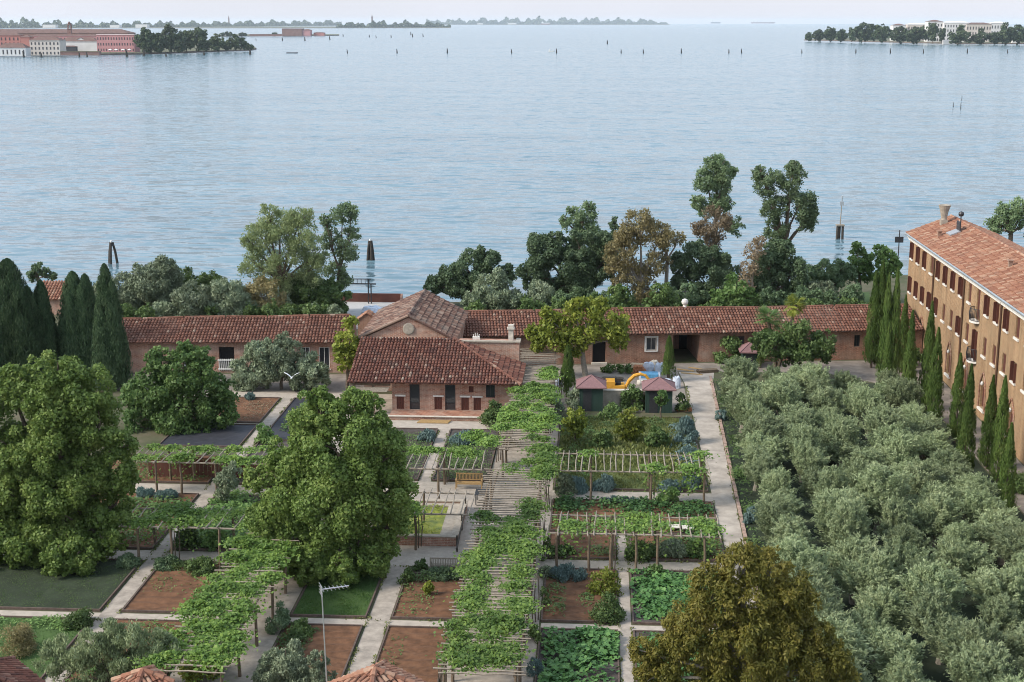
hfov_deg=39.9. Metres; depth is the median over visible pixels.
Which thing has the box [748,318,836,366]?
tree
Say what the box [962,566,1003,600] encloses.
olive tree
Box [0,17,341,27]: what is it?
shore trees
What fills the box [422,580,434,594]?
young tree
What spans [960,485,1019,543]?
olive tree
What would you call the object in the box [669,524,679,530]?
cold frame
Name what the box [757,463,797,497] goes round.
olive tree
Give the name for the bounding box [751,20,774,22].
cargo ship
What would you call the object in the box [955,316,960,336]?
window
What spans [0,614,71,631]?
herb leaves
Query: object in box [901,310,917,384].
cypress tree
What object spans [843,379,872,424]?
olive tree
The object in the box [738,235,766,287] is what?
rusty tree
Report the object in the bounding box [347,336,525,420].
tiled house
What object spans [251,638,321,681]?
olive tree
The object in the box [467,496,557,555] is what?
climbing vine
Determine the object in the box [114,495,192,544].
bean leaves
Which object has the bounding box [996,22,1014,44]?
island tree
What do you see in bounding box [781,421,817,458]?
olive tree
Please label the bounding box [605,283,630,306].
leafy tree
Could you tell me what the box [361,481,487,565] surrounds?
gravel plaza
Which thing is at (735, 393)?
olive tree
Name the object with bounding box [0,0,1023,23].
sky
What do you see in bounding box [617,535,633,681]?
gravel path
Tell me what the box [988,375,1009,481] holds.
cypress tree
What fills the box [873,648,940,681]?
olive tree
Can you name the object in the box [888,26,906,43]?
island tree
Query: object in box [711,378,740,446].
grass cover
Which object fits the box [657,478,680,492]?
lavender
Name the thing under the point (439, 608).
soil bed
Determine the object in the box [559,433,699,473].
wild grass
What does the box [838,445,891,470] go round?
olive tree
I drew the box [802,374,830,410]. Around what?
olive tree
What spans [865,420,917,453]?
olive tree
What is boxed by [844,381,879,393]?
olive tree
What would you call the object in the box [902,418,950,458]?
olive tree
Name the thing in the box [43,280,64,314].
shore house
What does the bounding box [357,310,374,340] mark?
brick kiosk
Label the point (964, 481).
olive tree
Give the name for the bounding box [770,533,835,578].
olive tree
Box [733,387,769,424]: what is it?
olive tree
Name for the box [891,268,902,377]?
cypress tree
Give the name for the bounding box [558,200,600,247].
airy tree
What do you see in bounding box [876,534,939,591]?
olive tree
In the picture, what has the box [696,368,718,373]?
board stack
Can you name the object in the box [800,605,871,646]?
olive tree
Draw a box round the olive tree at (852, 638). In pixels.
[820,614,876,669]
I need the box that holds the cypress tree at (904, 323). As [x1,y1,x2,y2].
[896,294,909,372]
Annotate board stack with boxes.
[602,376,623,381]
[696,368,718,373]
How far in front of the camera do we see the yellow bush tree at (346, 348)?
116.10 m
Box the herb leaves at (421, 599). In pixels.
[395,579,437,616]
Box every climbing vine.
[122,501,248,559]
[127,591,269,681]
[130,443,284,488]
[191,521,300,609]
[391,500,429,547]
[404,443,492,482]
[425,607,538,681]
[443,525,521,637]
[456,404,563,461]
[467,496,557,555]
[491,515,550,623]
[493,433,563,511]
[505,380,563,433]
[534,365,567,399]
[553,510,733,568]
[571,448,719,500]
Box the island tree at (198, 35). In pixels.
[188,27,207,51]
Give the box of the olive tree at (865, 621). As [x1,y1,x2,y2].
[850,601,897,663]
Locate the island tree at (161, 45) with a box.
[151,32,168,52]
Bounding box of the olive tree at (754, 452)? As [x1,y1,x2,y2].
[739,441,776,490]
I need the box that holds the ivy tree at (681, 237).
[659,231,686,283]
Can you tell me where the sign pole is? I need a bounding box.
[895,230,903,257]
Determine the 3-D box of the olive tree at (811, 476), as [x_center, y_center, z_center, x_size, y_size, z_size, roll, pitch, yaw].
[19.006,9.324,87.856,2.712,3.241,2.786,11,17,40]
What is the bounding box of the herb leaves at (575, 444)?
[558,422,597,476]
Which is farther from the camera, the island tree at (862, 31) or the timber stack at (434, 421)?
the island tree at (862, 31)
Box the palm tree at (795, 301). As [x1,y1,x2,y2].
[753,293,807,369]
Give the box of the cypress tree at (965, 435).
[956,363,976,469]
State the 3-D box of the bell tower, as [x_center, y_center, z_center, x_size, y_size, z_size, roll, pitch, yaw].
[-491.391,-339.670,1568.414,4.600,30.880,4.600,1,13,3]
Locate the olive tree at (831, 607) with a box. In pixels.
[788,570,853,620]
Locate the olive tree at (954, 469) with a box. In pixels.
[936,461,975,486]
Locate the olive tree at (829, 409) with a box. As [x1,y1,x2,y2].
[815,404,842,427]
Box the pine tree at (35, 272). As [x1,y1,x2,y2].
[26,261,57,282]
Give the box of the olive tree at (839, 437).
[816,414,860,467]
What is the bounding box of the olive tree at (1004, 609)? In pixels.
[977,593,1023,640]
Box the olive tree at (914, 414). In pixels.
[900,400,944,429]
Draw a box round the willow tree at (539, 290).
[527,279,554,308]
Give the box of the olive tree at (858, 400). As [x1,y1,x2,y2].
[842,384,886,438]
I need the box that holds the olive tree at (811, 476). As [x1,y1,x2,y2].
[794,465,822,513]
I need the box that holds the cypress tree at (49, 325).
[31,279,61,373]
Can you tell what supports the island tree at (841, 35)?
on the island ground at (857, 40)
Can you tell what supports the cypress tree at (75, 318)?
on the ground at (146, 437)
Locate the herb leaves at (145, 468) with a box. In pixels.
[113,455,210,480]
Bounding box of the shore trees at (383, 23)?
[336,19,450,27]
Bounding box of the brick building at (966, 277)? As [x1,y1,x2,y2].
[904,204,1023,463]
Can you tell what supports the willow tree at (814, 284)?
on the lawn at (867, 296)
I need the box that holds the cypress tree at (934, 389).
[923,327,944,418]
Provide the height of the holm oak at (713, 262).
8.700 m
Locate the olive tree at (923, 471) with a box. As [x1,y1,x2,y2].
[901,455,942,500]
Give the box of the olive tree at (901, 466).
[889,461,913,498]
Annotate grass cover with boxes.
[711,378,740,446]
[725,445,761,534]
[746,535,795,680]
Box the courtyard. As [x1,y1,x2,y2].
[527,360,918,411]
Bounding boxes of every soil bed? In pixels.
[63,618,194,681]
[101,492,198,549]
[111,454,221,483]
[121,560,236,613]
[173,494,263,550]
[193,396,280,422]
[238,440,288,484]
[271,623,362,679]
[375,625,451,681]
[391,572,463,620]
[392,427,437,480]
[432,428,499,481]
[534,627,619,681]
[541,568,617,623]
[547,531,614,559]
[550,498,716,533]
[630,533,724,561]
[630,569,736,625]
[633,630,695,681]
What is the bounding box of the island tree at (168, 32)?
[160,23,185,51]
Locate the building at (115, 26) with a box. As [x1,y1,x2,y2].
[110,25,121,27]
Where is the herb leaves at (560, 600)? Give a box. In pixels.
[544,573,566,616]
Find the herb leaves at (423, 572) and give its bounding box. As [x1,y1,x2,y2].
[408,567,454,582]
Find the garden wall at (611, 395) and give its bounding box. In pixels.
[603,389,644,407]
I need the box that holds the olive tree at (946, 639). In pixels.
[920,615,1007,669]
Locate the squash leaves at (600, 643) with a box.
[537,623,620,681]
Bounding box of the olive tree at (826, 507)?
[810,486,866,545]
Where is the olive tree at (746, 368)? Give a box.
[718,355,762,380]
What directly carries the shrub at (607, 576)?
on the soil bed at (575, 611)
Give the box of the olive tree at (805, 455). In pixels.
[789,437,831,482]
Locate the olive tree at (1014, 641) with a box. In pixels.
[1000,619,1023,662]
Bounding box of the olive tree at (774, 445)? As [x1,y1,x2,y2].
[735,428,790,468]
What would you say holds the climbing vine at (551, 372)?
attached to the vine pergola at (512, 433)
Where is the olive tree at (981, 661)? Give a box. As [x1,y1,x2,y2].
[944,635,1019,681]
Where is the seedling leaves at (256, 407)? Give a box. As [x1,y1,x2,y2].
[235,398,273,419]
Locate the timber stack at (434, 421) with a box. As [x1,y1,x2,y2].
[417,419,450,423]
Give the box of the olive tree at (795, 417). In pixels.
[780,407,817,433]
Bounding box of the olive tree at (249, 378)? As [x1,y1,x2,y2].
[229,336,275,391]
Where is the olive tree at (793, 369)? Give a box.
[787,361,812,401]
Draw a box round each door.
[409,384,419,408]
[445,385,455,409]
[583,389,591,410]
[649,391,657,412]
[679,335,686,348]
[746,354,753,361]
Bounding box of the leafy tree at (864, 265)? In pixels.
[844,241,874,301]
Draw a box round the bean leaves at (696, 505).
[552,492,713,516]
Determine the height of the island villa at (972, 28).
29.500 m
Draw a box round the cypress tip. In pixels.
[608,216,621,289]
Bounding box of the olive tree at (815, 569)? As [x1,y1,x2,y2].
[778,556,844,607]
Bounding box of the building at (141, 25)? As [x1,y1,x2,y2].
[135,24,149,27]
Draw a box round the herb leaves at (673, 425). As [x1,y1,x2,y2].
[666,422,697,462]
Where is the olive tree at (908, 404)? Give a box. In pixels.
[895,400,919,414]
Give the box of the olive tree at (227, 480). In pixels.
[212,460,242,504]
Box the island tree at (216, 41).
[209,33,225,51]
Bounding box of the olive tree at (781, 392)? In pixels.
[752,374,803,433]
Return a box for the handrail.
[456,498,465,551]
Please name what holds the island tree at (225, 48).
on the island ground at (192, 50)
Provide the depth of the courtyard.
124.51 m
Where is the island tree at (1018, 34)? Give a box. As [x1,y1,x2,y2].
[1012,24,1023,44]
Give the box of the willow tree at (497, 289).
[459,266,525,309]
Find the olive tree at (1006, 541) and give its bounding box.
[978,519,1023,559]
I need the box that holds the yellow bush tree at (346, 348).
[332,315,359,389]
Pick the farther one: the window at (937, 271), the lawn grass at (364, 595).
the window at (937, 271)
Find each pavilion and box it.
[0,655,44,681]
[111,664,174,681]
[327,659,425,681]
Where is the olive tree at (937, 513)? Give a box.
[908,490,968,547]
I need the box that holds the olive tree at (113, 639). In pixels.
[31,617,183,681]
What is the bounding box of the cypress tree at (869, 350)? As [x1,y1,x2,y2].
[861,271,880,367]
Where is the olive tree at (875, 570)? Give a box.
[833,545,909,595]
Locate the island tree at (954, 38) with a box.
[947,30,972,44]
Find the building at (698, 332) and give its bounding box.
[463,287,924,364]
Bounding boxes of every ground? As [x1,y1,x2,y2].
[0,275,1023,681]
[23,26,336,27]
[31,44,256,55]
[216,34,338,36]
[372,27,450,27]
[422,24,668,24]
[804,38,1023,43]
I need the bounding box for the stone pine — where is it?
[983,195,1023,240]
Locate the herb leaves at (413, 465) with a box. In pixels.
[394,431,432,476]
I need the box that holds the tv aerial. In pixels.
[319,583,348,681]
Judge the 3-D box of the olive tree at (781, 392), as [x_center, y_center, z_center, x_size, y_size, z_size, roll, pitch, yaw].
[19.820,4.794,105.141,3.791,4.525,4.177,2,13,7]
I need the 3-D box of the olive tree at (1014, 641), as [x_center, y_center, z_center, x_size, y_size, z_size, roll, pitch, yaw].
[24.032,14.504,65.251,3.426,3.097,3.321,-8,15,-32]
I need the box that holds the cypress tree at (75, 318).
[56,270,95,367]
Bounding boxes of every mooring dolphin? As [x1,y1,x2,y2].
[108,240,118,263]
[366,239,374,260]
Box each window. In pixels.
[301,347,309,359]
[319,347,330,369]
[486,385,494,396]
[645,338,656,351]
[737,336,743,344]
[854,335,859,346]
[907,276,911,294]
[909,242,913,260]
[913,281,917,299]
[915,247,919,265]
[919,286,924,305]
[919,315,922,344]
[922,251,926,270]
[926,292,930,310]
[928,257,933,275]
[933,297,937,316]
[935,261,940,280]
[940,304,944,323]
[942,266,947,286]
[944,341,951,378]
[947,310,952,329]
[950,271,955,292]
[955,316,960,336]
[957,277,963,298]
[959,356,967,391]
[963,323,968,343]
[966,283,971,304]
[971,329,977,360]
[974,290,980,320]
[977,372,985,412]
[980,338,986,359]
[983,295,989,318]
[989,345,995,367]
[992,302,999,325]
[999,353,1005,376]
[1002,309,1009,333]
[1009,361,1016,385]
[1009,397,1014,423]
[1013,317,1019,341]
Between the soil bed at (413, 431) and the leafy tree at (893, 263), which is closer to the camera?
the soil bed at (413, 431)
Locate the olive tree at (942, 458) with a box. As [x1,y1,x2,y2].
[927,445,971,480]
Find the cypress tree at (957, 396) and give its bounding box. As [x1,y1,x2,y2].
[946,353,965,442]
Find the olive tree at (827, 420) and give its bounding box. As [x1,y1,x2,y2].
[816,410,863,442]
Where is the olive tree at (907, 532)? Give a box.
[881,522,933,550]
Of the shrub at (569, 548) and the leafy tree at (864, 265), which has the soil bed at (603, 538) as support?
the shrub at (569, 548)
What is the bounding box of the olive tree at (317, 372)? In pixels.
[287,350,331,390]
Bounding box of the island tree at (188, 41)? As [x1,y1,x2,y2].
[183,30,192,51]
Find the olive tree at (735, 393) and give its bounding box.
[719,382,756,432]
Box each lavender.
[136,486,154,497]
[154,488,178,500]
[244,391,254,400]
[415,428,436,442]
[448,429,475,445]
[525,657,543,676]
[537,565,551,579]
[549,562,587,582]
[570,475,588,494]
[589,473,616,492]
[601,495,639,503]
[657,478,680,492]
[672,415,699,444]
[677,443,698,454]
[680,473,701,489]
[714,409,726,419]
[742,505,757,523]
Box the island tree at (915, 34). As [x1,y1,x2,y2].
[905,25,929,43]
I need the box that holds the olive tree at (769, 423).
[734,409,787,445]
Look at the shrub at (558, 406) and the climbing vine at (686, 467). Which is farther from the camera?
the shrub at (558, 406)
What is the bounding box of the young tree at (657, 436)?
[644,424,670,447]
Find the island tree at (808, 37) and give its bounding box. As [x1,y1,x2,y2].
[805,32,811,40]
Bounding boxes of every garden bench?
[430,557,461,567]
[455,473,482,488]
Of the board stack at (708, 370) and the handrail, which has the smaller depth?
the handrail
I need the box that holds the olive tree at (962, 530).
[938,518,978,548]
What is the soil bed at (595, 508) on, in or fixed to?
on the ground at (146, 437)
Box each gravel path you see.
[0,610,712,630]
[3,550,723,569]
[45,398,292,681]
[129,483,713,502]
[170,400,400,681]
[194,392,494,429]
[348,429,448,673]
[442,370,562,681]
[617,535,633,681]
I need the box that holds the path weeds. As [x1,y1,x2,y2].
[0,383,754,681]
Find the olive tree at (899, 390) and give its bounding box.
[880,374,924,404]
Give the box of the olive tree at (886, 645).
[865,626,927,677]
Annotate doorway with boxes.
[219,347,233,367]
[592,340,605,361]
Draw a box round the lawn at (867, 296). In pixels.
[773,292,869,303]
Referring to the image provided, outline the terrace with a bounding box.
[97,374,363,392]
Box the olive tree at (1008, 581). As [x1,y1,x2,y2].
[967,560,1023,618]
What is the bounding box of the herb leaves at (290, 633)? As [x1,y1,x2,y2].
[276,619,320,645]
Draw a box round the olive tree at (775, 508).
[753,493,795,541]
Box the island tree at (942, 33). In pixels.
[938,28,945,43]
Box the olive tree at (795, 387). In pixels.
[761,376,804,410]
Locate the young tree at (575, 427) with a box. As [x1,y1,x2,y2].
[561,406,588,440]
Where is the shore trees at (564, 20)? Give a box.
[426,16,667,23]
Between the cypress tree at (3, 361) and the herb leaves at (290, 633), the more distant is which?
the cypress tree at (3, 361)
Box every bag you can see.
[643,362,653,370]
[655,362,662,373]
[673,376,680,388]
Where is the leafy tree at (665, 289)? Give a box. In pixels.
[641,282,681,306]
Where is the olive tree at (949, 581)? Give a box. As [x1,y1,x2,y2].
[893,557,968,615]
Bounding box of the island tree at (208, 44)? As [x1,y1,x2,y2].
[202,40,214,51]
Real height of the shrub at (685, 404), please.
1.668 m
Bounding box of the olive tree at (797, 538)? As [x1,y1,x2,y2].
[772,530,811,547]
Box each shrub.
[0,619,40,658]
[60,605,93,630]
[115,552,141,569]
[153,554,180,571]
[173,526,201,550]
[176,659,226,681]
[184,555,215,577]
[201,526,232,551]
[254,422,274,444]
[265,600,290,634]
[290,617,316,636]
[396,567,415,587]
[411,557,428,571]
[426,565,459,581]
[477,399,501,427]
[525,623,542,643]
[539,529,553,561]
[540,586,550,604]
[546,400,566,424]
[551,543,576,558]
[554,472,577,497]
[565,386,579,409]
[585,564,623,596]
[588,590,626,625]
[597,401,621,419]
[600,363,637,373]
[619,383,644,412]
[624,540,659,563]
[642,562,664,577]
[655,486,680,504]
[655,537,688,560]
[674,392,689,410]
[686,538,711,559]
[713,335,741,363]
[913,347,922,365]
[996,471,1023,494]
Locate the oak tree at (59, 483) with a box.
[0,349,141,577]
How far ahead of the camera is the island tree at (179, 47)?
1405.22 m
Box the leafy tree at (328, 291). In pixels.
[287,270,352,313]
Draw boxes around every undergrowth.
[120,298,333,317]
[152,296,343,316]
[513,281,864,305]
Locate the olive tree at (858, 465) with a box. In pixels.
[842,458,888,489]
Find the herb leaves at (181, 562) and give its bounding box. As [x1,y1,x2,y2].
[166,557,233,570]
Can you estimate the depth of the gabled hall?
119.00 m
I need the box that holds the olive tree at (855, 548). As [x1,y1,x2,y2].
[822,531,881,604]
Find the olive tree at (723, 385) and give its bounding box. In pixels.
[717,373,743,398]
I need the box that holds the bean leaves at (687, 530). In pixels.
[676,519,720,558]
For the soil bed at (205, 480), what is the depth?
94.79 m
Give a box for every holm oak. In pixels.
[422,244,516,299]
[514,228,615,297]
[669,239,742,305]
[743,238,809,302]
[805,258,858,289]
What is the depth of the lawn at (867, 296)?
158.08 m
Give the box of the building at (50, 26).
[42,25,57,27]
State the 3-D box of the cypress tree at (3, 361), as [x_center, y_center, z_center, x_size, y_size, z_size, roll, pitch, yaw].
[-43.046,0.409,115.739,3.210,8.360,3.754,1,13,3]
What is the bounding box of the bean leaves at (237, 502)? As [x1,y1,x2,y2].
[182,488,260,548]
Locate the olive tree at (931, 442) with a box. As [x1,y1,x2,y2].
[912,428,956,456]
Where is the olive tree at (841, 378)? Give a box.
[832,368,866,393]
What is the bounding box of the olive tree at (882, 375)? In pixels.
[874,368,898,388]
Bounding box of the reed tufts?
[374,503,446,533]
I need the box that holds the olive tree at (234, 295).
[203,277,254,315]
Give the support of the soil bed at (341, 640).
on the ground at (146, 437)
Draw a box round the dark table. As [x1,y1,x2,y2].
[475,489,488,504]
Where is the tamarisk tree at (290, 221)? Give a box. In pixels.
[237,203,330,299]
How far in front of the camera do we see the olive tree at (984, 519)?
79.52 m
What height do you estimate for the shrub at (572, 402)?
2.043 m
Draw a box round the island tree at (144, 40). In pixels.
[132,27,159,52]
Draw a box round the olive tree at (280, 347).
[252,331,308,389]
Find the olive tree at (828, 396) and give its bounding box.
[806,384,846,414]
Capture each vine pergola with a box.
[118,504,244,565]
[133,446,276,494]
[163,530,298,681]
[381,449,485,498]
[383,488,475,549]
[433,469,548,681]
[494,349,560,476]
[546,511,721,572]
[553,450,710,505]
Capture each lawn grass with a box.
[0,560,128,608]
[0,618,77,672]
[296,575,377,614]
[556,415,705,489]
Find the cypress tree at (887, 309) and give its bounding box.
[875,272,892,376]
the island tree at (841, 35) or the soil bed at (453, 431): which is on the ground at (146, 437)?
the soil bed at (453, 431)
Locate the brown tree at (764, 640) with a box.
[626,537,861,681]
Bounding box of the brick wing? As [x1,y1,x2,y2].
[459,324,520,360]
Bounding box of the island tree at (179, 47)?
[172,40,185,52]
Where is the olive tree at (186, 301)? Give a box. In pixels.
[164,278,218,315]
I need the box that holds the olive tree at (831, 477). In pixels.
[809,462,855,507]
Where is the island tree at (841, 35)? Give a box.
[835,28,847,41]
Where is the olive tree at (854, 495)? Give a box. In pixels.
[804,486,869,522]
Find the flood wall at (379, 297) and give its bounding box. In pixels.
[341,293,402,301]
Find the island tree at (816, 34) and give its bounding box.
[811,29,822,41]
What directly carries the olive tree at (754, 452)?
on the grove floor
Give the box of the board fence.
[147,454,271,477]
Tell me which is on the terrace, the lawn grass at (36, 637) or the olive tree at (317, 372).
the olive tree at (317, 372)
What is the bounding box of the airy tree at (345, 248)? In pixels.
[318,201,361,300]
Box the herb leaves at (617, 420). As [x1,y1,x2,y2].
[564,413,666,427]
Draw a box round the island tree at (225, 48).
[221,42,230,50]
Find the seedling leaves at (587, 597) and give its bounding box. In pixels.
[576,592,593,613]
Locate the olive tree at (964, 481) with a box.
[946,471,1000,521]
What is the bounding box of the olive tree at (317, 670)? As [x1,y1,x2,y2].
[306,649,337,681]
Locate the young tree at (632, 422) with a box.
[613,406,646,443]
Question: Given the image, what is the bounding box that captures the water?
[0,24,1023,301]
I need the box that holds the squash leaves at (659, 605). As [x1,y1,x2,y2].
[629,567,722,620]
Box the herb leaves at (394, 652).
[379,634,406,665]
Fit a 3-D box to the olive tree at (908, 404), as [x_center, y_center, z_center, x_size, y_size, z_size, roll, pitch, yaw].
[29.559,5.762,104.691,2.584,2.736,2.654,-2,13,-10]
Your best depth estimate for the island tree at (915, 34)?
2000.18 m
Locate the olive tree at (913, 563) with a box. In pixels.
[900,557,934,596]
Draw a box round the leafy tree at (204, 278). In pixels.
[178,266,223,296]
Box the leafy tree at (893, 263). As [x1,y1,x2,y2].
[869,244,902,284]
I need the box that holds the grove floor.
[716,381,1023,681]
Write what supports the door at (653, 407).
in the garden shed at (652, 387)
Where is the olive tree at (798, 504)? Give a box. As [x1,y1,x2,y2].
[749,487,807,517]
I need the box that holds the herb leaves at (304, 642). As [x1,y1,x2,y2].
[273,627,316,681]
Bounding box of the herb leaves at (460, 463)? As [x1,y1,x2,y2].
[434,436,494,478]
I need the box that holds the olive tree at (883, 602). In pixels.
[851,584,914,632]
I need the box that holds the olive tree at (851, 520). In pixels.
[822,497,880,553]
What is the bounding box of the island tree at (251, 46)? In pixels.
[244,43,253,50]
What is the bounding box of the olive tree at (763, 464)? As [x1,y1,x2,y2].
[746,451,777,490]
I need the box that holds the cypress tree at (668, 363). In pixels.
[660,335,676,378]
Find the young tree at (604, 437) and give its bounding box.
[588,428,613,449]
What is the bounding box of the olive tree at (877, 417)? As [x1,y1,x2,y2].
[858,402,908,434]
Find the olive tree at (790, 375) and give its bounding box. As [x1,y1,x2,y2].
[772,370,805,404]
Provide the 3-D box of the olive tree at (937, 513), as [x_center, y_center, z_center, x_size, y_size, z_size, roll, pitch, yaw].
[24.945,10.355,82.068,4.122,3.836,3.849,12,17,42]
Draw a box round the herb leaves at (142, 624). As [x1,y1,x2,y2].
[65,619,184,681]
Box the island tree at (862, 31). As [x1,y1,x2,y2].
[847,22,879,42]
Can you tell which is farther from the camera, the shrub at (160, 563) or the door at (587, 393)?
the door at (587, 393)
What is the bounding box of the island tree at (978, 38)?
[970,32,996,44]
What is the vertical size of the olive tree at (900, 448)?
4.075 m
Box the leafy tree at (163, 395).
[117,339,240,435]
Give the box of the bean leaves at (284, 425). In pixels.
[279,401,329,431]
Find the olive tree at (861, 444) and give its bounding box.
[818,432,866,465]
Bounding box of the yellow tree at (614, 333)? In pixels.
[523,295,631,376]
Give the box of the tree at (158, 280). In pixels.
[92,254,185,313]
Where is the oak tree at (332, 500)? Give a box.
[242,384,419,591]
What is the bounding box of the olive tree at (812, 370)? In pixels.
[792,361,836,401]
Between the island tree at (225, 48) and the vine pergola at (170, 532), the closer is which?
the vine pergola at (170, 532)
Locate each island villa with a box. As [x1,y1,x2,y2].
[890,24,905,40]
[905,23,924,40]
[924,20,943,41]
[943,21,968,41]
[965,23,991,41]
[989,22,1008,32]
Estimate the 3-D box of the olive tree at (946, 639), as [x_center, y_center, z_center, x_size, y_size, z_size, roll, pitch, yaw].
[20.790,14.225,64.459,3.841,4.066,3.432,-1,13,-5]
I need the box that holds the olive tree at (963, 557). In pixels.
[925,534,997,580]
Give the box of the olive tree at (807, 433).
[784,424,828,481]
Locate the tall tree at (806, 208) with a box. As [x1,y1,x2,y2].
[751,160,819,250]
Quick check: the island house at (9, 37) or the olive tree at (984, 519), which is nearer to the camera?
the olive tree at (984, 519)
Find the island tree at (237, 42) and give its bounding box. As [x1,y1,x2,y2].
[225,34,247,50]
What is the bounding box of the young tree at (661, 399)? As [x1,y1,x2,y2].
[654,389,669,419]
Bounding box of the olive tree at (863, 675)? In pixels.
[794,656,873,681]
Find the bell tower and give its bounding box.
[67,22,71,33]
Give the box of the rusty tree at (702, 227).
[689,203,732,251]
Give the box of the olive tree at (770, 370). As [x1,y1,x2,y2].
[760,363,780,383]
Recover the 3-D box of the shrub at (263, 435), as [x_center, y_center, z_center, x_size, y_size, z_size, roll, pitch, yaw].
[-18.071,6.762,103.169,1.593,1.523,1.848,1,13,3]
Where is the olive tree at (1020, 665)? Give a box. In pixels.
[1010,655,1023,680]
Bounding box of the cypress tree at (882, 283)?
[872,260,886,365]
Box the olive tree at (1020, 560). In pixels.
[1007,550,1023,576]
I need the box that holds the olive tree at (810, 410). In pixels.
[778,401,822,433]
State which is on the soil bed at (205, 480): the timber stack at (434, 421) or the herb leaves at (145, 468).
the herb leaves at (145, 468)
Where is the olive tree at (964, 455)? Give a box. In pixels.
[922,448,970,462]
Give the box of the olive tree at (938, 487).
[908,479,964,508]
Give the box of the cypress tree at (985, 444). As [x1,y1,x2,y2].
[976,374,998,468]
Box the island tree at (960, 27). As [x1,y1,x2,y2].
[956,24,964,37]
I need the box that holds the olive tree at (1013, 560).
[1003,551,1023,568]
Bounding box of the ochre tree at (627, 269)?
[602,207,675,304]
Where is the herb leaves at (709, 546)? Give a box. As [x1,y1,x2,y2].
[650,533,723,558]
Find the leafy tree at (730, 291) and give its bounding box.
[709,271,757,305]
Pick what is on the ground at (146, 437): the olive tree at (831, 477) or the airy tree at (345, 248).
the airy tree at (345, 248)
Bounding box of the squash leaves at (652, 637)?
[636,628,713,680]
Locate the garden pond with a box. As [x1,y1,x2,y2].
[368,498,467,545]
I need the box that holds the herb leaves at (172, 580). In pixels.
[146,563,220,593]
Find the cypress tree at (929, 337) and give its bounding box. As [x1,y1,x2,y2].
[917,300,935,409]
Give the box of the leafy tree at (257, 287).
[243,271,286,313]
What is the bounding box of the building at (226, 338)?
[121,314,356,372]
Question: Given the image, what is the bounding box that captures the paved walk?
[916,362,1023,512]
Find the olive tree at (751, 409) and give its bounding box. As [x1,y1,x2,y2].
[741,400,781,423]
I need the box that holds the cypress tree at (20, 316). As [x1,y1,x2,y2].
[0,258,46,374]
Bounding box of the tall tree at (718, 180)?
[689,152,745,244]
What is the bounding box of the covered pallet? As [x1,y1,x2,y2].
[638,371,659,380]
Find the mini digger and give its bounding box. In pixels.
[606,372,649,388]
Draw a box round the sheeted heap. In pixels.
[361,305,380,312]
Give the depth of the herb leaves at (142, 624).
71.10 m
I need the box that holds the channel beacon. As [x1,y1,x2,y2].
[835,195,844,238]
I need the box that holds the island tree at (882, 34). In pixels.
[873,23,892,42]
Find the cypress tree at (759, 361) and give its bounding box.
[755,346,764,367]
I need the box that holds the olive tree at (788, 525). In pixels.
[765,511,817,548]
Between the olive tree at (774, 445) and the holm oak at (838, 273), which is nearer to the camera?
the olive tree at (774, 445)
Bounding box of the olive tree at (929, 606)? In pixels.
[898,579,972,664]
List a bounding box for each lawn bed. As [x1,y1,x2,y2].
[0,557,142,611]
[0,615,92,678]
[290,575,381,617]
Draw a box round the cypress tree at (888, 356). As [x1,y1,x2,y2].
[879,320,893,373]
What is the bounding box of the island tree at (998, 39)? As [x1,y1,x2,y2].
[989,32,1004,44]
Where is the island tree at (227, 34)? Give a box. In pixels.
[220,31,231,36]
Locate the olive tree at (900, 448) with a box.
[873,429,921,469]
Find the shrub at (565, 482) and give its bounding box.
[554,472,577,497]
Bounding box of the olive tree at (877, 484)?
[851,461,915,535]
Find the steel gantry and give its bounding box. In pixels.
[352,278,375,303]
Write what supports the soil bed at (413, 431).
on the ground at (146, 437)
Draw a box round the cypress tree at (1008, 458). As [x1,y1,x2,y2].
[998,422,1017,516]
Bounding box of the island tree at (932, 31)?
[926,22,938,43]
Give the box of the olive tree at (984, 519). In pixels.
[971,508,1022,564]
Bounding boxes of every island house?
[0,29,135,35]
[0,33,23,44]
[0,43,30,55]
[20,35,33,46]
[29,36,65,54]
[31,34,95,38]
[60,51,100,54]
[65,37,96,50]
[66,46,77,50]
[96,34,139,51]
[249,34,281,35]
[282,28,303,35]
[302,29,311,35]
[314,32,324,35]
[942,40,953,43]
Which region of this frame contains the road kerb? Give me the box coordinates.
[709,376,759,593]
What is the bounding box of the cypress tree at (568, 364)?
[558,344,575,396]
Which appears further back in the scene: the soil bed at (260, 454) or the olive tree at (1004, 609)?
the soil bed at (260, 454)
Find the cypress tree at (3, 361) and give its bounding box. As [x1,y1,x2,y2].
[0,331,7,377]
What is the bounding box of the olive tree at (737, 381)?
[726,376,759,394]
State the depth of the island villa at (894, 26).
2298.00 m
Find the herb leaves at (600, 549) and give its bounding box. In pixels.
[554,542,614,555]
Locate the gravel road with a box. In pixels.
[679,372,755,607]
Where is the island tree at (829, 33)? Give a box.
[821,26,836,41]
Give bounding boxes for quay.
[345,302,393,328]
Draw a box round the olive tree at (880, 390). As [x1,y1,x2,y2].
[872,380,899,407]
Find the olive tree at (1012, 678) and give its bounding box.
[979,669,1023,681]
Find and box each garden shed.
[576,375,606,411]
[641,377,676,412]
[738,342,759,363]
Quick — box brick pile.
[631,365,645,373]
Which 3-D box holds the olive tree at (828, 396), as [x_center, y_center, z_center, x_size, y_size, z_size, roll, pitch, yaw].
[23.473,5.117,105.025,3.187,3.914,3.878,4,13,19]
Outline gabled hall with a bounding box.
[358,289,468,390]
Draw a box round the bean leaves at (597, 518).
[551,514,676,530]
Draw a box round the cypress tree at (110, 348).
[90,263,133,391]
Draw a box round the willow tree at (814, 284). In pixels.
[803,279,841,298]
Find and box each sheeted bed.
[160,424,257,447]
[267,397,347,439]
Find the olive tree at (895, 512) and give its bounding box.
[872,495,916,540]

